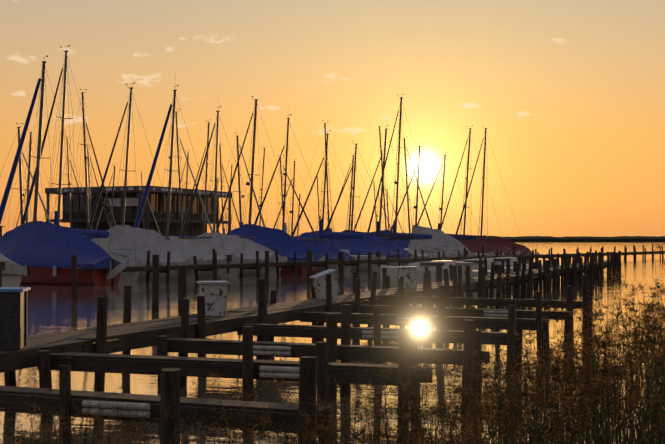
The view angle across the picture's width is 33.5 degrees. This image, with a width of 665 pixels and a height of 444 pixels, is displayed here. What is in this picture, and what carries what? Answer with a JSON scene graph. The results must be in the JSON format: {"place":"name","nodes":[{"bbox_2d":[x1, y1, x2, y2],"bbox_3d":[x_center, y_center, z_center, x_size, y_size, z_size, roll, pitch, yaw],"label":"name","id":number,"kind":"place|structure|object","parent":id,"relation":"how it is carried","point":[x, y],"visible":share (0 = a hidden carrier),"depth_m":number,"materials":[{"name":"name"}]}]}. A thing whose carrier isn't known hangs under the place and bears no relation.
{"place":"outdoors","nodes":[
{"label":"outdoors","id":0,"kind":"place"},
{"bbox_2d":[0,242,664,443],"bbox_3d":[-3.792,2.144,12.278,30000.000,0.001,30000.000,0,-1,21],"label":"lake water","id":1,"kind":"structure","parent":0,"point":[53,308],"depth_m":24.61,"materials":[{"name":"orange liquid"}]},
{"bbox_2d":[0,253,26,286],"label":"sailboat","id":2,"kind":"object","parent":1,"relation":"on","point":[11,273],"visible":0.77,"depth_m":42.62,"materials":[{"name":"fabric"}]},
{"bbox_2d":[0,123,50,227],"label":"sailboat","id":3,"kind":"object","parent":1,"relation":"on","point":[21,192],"visible":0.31,"depth_m":65.53,"materials":[{"name":"metal"}]},
{"bbox_2d":[0,129,64,231],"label":"sailboat","id":4,"kind":"object","parent":1,"relation":"on","point":[29,165],"visible":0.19,"depth_m":80.91,"materials":[{"name":"metal"}]},
{"bbox_2d":[0,55,126,285],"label":"sailboat","id":5,"kind":"object","parent":1,"relation":"on","point":[38,249],"visible":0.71,"depth_m":48.90,"materials":[{"name":"fabric"}]},
{"bbox_2d":[48,136,92,229],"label":"sailboat","id":6,"kind":"object","parent":1,"relation":"on","point":[69,182],"visible":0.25,"depth_m":104.82,"materials":[{"name":"metal"}]},
{"bbox_2d":[22,45,144,281],"bbox_3d":[-12.393,-2.716,53.480,8.771,11.798,2.458,-1,-1,31],"label":"sailboat","id":7,"kind":"object","parent":1,"relation":"on","point":[124,276],"visible":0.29,"depth_m":53.88,"materials":[{"name":"fabric"}]},
{"bbox_2d":[67,146,110,229],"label":"sailboat","id":8,"kind":"object","parent":1,"relation":"on","point":[89,179],"visible":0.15,"depth_m":108.52,"materials":[{"name":"metal"}]},
{"bbox_2d":[63,89,115,239],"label":"sailboat","id":9,"kind":"object","parent":1,"relation":"on","point":[85,156],"visible":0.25,"depth_m":73.31,"materials":[{"name":"metal"}]},
{"bbox_2d":[95,164,131,229],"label":"sailboat","id":10,"kind":"object","parent":1,"relation":"on","point":[112,199],"visible":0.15,"depth_m":124.61,"materials":[{"name":"metal"}]},
{"bbox_2d":[45,186,231,236],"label":"harbour building","id":11,"kind":"structure","parent":1,"relation":"on","point":[154,197],"depth_m":153.46,"materials":[{"name":"brown wood"}]},
{"bbox_2d":[126,171,160,233],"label":"sailboat","id":12,"kind":"object","parent":1,"relation":"on","point":[144,206],"visible":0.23,"depth_m":115.77,"materials":[{"name":"metal"}]},
{"bbox_2d":[87,82,205,279],"bbox_3d":[-9.975,-2.005,56.990,8.601,10.495,2.708,-1,-1,33],"label":"sailboat","id":13,"kind":"object","parent":1,"relation":"on","point":[141,241],"visible":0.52,"depth_m":56.42,"materials":[{"name":"fabric"}]},
{"bbox_2d":[0,342,330,443],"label":"finger pier","id":14,"kind":"structure","parent":1,"relation":"on","point":[313,372],"depth_m":8.69,"materials":[{"name":"brown wood"}]},
{"bbox_2d":[160,368,179,443],"bbox_3d":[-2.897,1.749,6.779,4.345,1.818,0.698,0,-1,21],"label":"post","id":15,"kind":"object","parent":1,"relation":"on","point":[170,388],"depth_m":6.21,"materials":[{"name":"brown wood"}]},
{"bbox_2d":[140,109,212,235],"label":"sailboat","id":16,"kind":"object","parent":1,"relation":"on","point":[179,172],"visible":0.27,"depth_m":80.80,"materials":[{"name":"metal"}]},
{"bbox_2d":[169,150,199,236],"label":"sailboat","id":17,"kind":"object","parent":1,"relation":"on","point":[187,168],"visible":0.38,"depth_m":135.88,"materials":[{"name":"metal"}]},
{"bbox_2d":[134,75,243,276],"bbox_3d":[-8.476,-2.423,60.746,7.909,11.456,2.647,-1,-1,34],"label":"sailboat","id":18,"kind":"object","parent":1,"relation":"on","point":[193,246],"visible":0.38,"depth_m":60.17,"materials":[{"name":"metal"}]},
{"bbox_2d":[179,119,238,236],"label":"sailboat","id":19,"kind":"object","parent":1,"relation":"on","point":[203,224],"visible":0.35,"depth_m":96.07,"materials":[{"name":"metal"}]},
{"bbox_2d":[200,178,230,234],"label":"sailboat","id":20,"kind":"object","parent":1,"relation":"on","point":[216,205],"visible":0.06,"depth_m":140.37,"materials":[{"name":"metal"}]},
{"bbox_2d":[196,144,239,233],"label":"sailboat","id":21,"kind":"object","parent":1,"relation":"on","point":[222,196],"visible":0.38,"depth_m":126.42,"materials":[{"name":"metal"}]},
{"bbox_2d":[71,251,371,315],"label":"mooring posts","id":22,"kind":"object","parent":1,"relation":"on","point":[182,291],"visible":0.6,"depth_m":35.75,"materials":[{"name":"brown wood"}]},
{"bbox_2d":[220,165,237,231],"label":"sailboat","id":23,"kind":"object","parent":1,"relation":"on","point":[229,199],"visible":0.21,"depth_m":143.82,"materials":[{"name":"metal"}]},
{"bbox_2d":[181,106,287,274],"bbox_3d":[-5.922,-1.974,63.697,8.207,10.658,2.770,-1,-1,33],"label":"sailboat","id":24,"kind":"object","parent":1,"relation":"on","point":[237,246],"visible":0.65,"depth_m":63.09,"materials":[{"name":"metal"}]},
{"bbox_2d":[37,326,432,443],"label":"finger pier","id":25,"kind":"structure","parent":1,"relation":"on","point":[247,369],"depth_m":11.11,"materials":[{"name":"brown wood"}]},
{"bbox_2d":[206,136,265,230],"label":"sailboat","id":26,"kind":"object","parent":1,"relation":"on","point":[240,195],"visible":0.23,"depth_m":86.09,"materials":[{"name":"metal"}]},
{"bbox_2d":[247,146,292,227],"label":"sailboat","id":27,"kind":"object","parent":1,"relation":"on","point":[264,148],"visible":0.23,"depth_m":104.59,"materials":[{"name":"metal"}]},
{"bbox_2d":[216,96,324,273],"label":"sailboat","id":28,"kind":"object","parent":1,"relation":"on","point":[284,243],"visible":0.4,"depth_m":66.64,"materials":[{"name":"fabric"}]},
{"bbox_2d":[247,155,319,242],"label":"sailboat","id":29,"kind":"object","parent":1,"relation":"on","point":[285,224],"visible":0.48,"depth_m":88.30,"materials":[{"name":"metal"}]},
{"bbox_2d":[273,161,316,237],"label":"sailboat","id":30,"kind":"object","parent":1,"relation":"on","point":[294,164],"visible":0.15,"depth_m":106.36,"materials":[{"name":"metal"}]},
{"bbox_2d":[288,194,313,236],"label":"sailboat","id":31,"kind":"object","parent":1,"relation":"on","point":[298,216],"visible":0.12,"depth_m":155.77,"materials":[{"name":"metal"}]},
{"bbox_2d":[254,114,356,271],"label":"sailboat","id":32,"kind":"object","parent":1,"relation":"on","point":[318,248],"visible":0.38,"depth_m":69.40,"materials":[{"name":"fabric"}]},
{"bbox_2d":[0,250,620,391],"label":"pier","id":33,"kind":"structure","parent":1,"relation":"on","point":[128,334],"depth_m":19.67,"materials":[{"name":"brown wood"}]},
{"bbox_2d":[0,287,30,349],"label":"dock box","id":34,"kind":"object","parent":33,"relation":"on","point":[13,318],"visible":1,"depth_m":11.93,"materials":[{"name":"paint"}]},
{"bbox_2d":[196,281,229,315],"bbox_3d":[-1.903,1.211,17.567,0.460,0.535,0.460,0,-1,-16],"label":"dock box","id":35,"kind":"object","parent":33,"relation":"on","point":[214,293],"visible":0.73,"depth_m":17.40,"materials":[{"name":"paint"}]},
{"bbox_2d":[309,269,340,298],"bbox_3d":[-0.148,1.285,22.516,0.541,0.640,0.460,0,-1,-18],"label":"dock box","id":36,"kind":"object","parent":33,"relation":"on","point":[319,281],"visible":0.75,"depth_m":22.38,"materials":[{"name":"paint"}]},
{"bbox_2d":[395,266,417,287],"bbox_3d":[1.849,1.377,27.479,0.460,0.535,0.460,0,-1,-13],"label":"dock box","id":37,"kind":"object","parent":33,"relation":"on","point":[409,273],"visible":0.83,"depth_m":27.32,"materials":[{"name":"paint"}]},
{"bbox_2d":[453,262,473,280],"bbox_3d":[3.902,1.468,32.903,0.460,0.535,0.460,0,-1,-18],"label":"dock box","id":38,"kind":"object","parent":33,"relation":"on","point":[463,264],"visible":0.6,"depth_m":32.75,"materials":[{"name":"paint"}]},
{"bbox_2d":[301,174,326,225],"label":"sailboat","id":39,"kind":"object","parent":1,"relation":"on","point":[318,200],"visible":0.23,"depth_m":143.92,"materials":[{"name":"metal"}]},
{"bbox_2d":[290,120,350,241],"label":"sailboat","id":40,"kind":"object","parent":1,"relation":"on","point":[307,235],"visible":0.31,"depth_m":95.29,"materials":[{"name":"fabric"}]},
{"bbox_2d":[157,299,489,407],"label":"finger pier","id":41,"kind":"structure","parent":1,"relation":"in","point":[344,351],"depth_m":13.62,"materials":[{"name":"brown wood"}]},
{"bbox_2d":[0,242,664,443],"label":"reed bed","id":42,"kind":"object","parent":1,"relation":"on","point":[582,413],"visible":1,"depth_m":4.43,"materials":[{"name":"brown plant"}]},
{"bbox_2d":[291,130,385,270],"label":"sailboat","id":43,"kind":"object","parent":1,"relation":"on","point":[328,235],"visible":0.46,"depth_m":73.64,"materials":[{"name":"fabric"}]},
{"bbox_2d":[330,153,381,233],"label":"sailboat","id":44,"kind":"object","parent":1,"relation":"on","point":[349,222],"visible":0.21,"depth_m":119.16,"materials":[{"name":"metal"}]},
{"bbox_2d":[320,143,417,265],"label":"sailboat","id":45,"kind":"object","parent":1,"relation":"on","point":[365,245],"visible":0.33,"depth_m":75.85,"materials":[{"name":"fabric"}]},
{"bbox_2d":[77,245,664,284],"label":"jetty","id":46,"kind":"object","parent":1,"relation":"on","point":[241,266],"visible":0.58,"depth_m":62.69,"materials":[{"name":"brown wood"}]},
{"bbox_2d":[24,252,525,275],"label":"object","id":47,"kind":"object","parent":46,"relation":"on","point":[54,270],"visible":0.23,"depth_m":52.46,"materials":[{"name":"plastic"}]},
{"bbox_2d":[356,181,390,231],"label":"sailboat","id":48,"kind":"object","parent":1,"relation":"on","point":[375,212],"visible":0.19,"depth_m":158.13,"materials":[{"name":"metal"}]},
{"bbox_2d":[237,292,522,381],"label":"finger pier","id":49,"kind":"structure","parent":1,"relation":"on","point":[376,332],"depth_m":15.88,"materials":[{"name":"brown wood"}]},
{"bbox_2d":[354,126,410,248],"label":"sailboat","id":50,"kind":"object","parent":1,"relation":"on","point":[405,244],"visible":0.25,"depth_m":104.27,"materials":[{"name":"fabric"}]},
{"bbox_2d":[373,190,402,232],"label":"sailboat","id":51,"kind":"object","parent":1,"relation":"on","point":[388,211],"visible":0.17,"depth_m":161.62,"materials":[{"name":"metal"}]},
{"bbox_2d":[353,125,442,257],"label":"sailboat","id":52,"kind":"object","parent":1,"relation":"on","point":[392,236],"visible":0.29,"depth_m":80.04,"materials":[{"name":"fabric"}]},
{"bbox_2d":[381,136,431,232],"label":"sailboat","id":53,"kind":"object","parent":1,"relation":"on","point":[406,172],"visible":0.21,"depth_m":109.03,"materials":[{"name":"metal"}]},
{"bbox_2d":[367,94,457,256],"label":"sailboat","id":54,"kind":"object","parent":1,"relation":"on","point":[418,236],"visible":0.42,"depth_m":82.87,"materials":[{"name":"fabric"}]},
{"bbox_2d":[300,285,549,362],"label":"finger pier","id":55,"kind":"structure","parent":1,"relation":"on","point":[441,321],"depth_m":18.11,"materials":[{"name":"brown wood"}]},
{"bbox_2d":[389,143,472,256],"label":"sailboat","id":56,"kind":"object","parent":1,"relation":"on","point":[450,242],"visible":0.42,"depth_m":84.78,"materials":[{"name":"metal"}]},
{"bbox_2d":[380,251,500,289],"bbox_3d":[4.365,2.114,44.591,5.181,1.843,2.016,0,-1,21],"label":"motor boat","id":57,"kind":"object","parent":1,"relation":"on","point":[392,270],"visible":0.31,"depth_m":44.23,"materials":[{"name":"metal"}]},
{"bbox_2d":[417,145,504,255],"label":"sailboat","id":58,"kind":"object","parent":1,"relation":"on","point":[466,237],"visible":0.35,"depth_m":89.23,"materials":[{"name":"metal"}]},
{"bbox_2d":[352,279,573,347],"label":"finger pier","id":59,"kind":"structure","parent":1,"relation":"on","point":[471,311],"depth_m":20.63,"materials":[{"name":"brown wood"}]},
{"bbox_2d":[441,125,520,255],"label":"sailboat","id":60,"kind":"object","parent":1,"relation":"on","point":[474,246],"visible":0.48,"depth_m":91.28,"materials":[{"name":"metal"}]},
{"bbox_2d":[427,251,534,283],"bbox_3d":[6.764,2.227,50.394,5.283,1.812,2.019,0,-1,21],"label":"motor boat","id":61,"kind":"object","parent":1,"relation":"on","point":[475,265],"visible":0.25,"depth_m":49.88,"materials":[{"name":"metal"}]},
{"bbox_2d":[391,275,592,336],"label":"finger pier","id":62,"kind":"structure","parent":1,"relation":"in","point":[497,302],"depth_m":23.00,"materials":[{"name":"brown wood"}]},
{"bbox_2d":[456,128,539,263],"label":"sailboat","id":63,"kind":"object","parent":1,"relation":"on","point":[522,248],"visible":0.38,"depth_m":95.28,"materials":[{"name":"metal"}]},
{"bbox_2d":[452,250,551,278],"bbox_3d":[8.889,2.357,57.168,5.622,1.779,2.000,0,-1,21],"label":"motor boat","id":64,"kind":"object","parent":1,"relation":"on","point":[499,259],"visible":0.17,"depth_m":56.67,"materials":[{"name":"metal"}]},
{"bbox_2d":[488,236,664,241],"bbox_3d":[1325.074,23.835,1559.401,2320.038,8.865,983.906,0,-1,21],"label":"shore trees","id":65,"kind":"object","parent":1,"relation":"on","point":[592,239],"visible":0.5,"depth_m":1509.60,"materials":[{"name":"plant"}]},
{"bbox_2d":[0,0,664,236],"label":"sky","id":66,"kind":"structure","parent":0,"point":[568,95],"materials":[{"name":"orange"}]}
]}

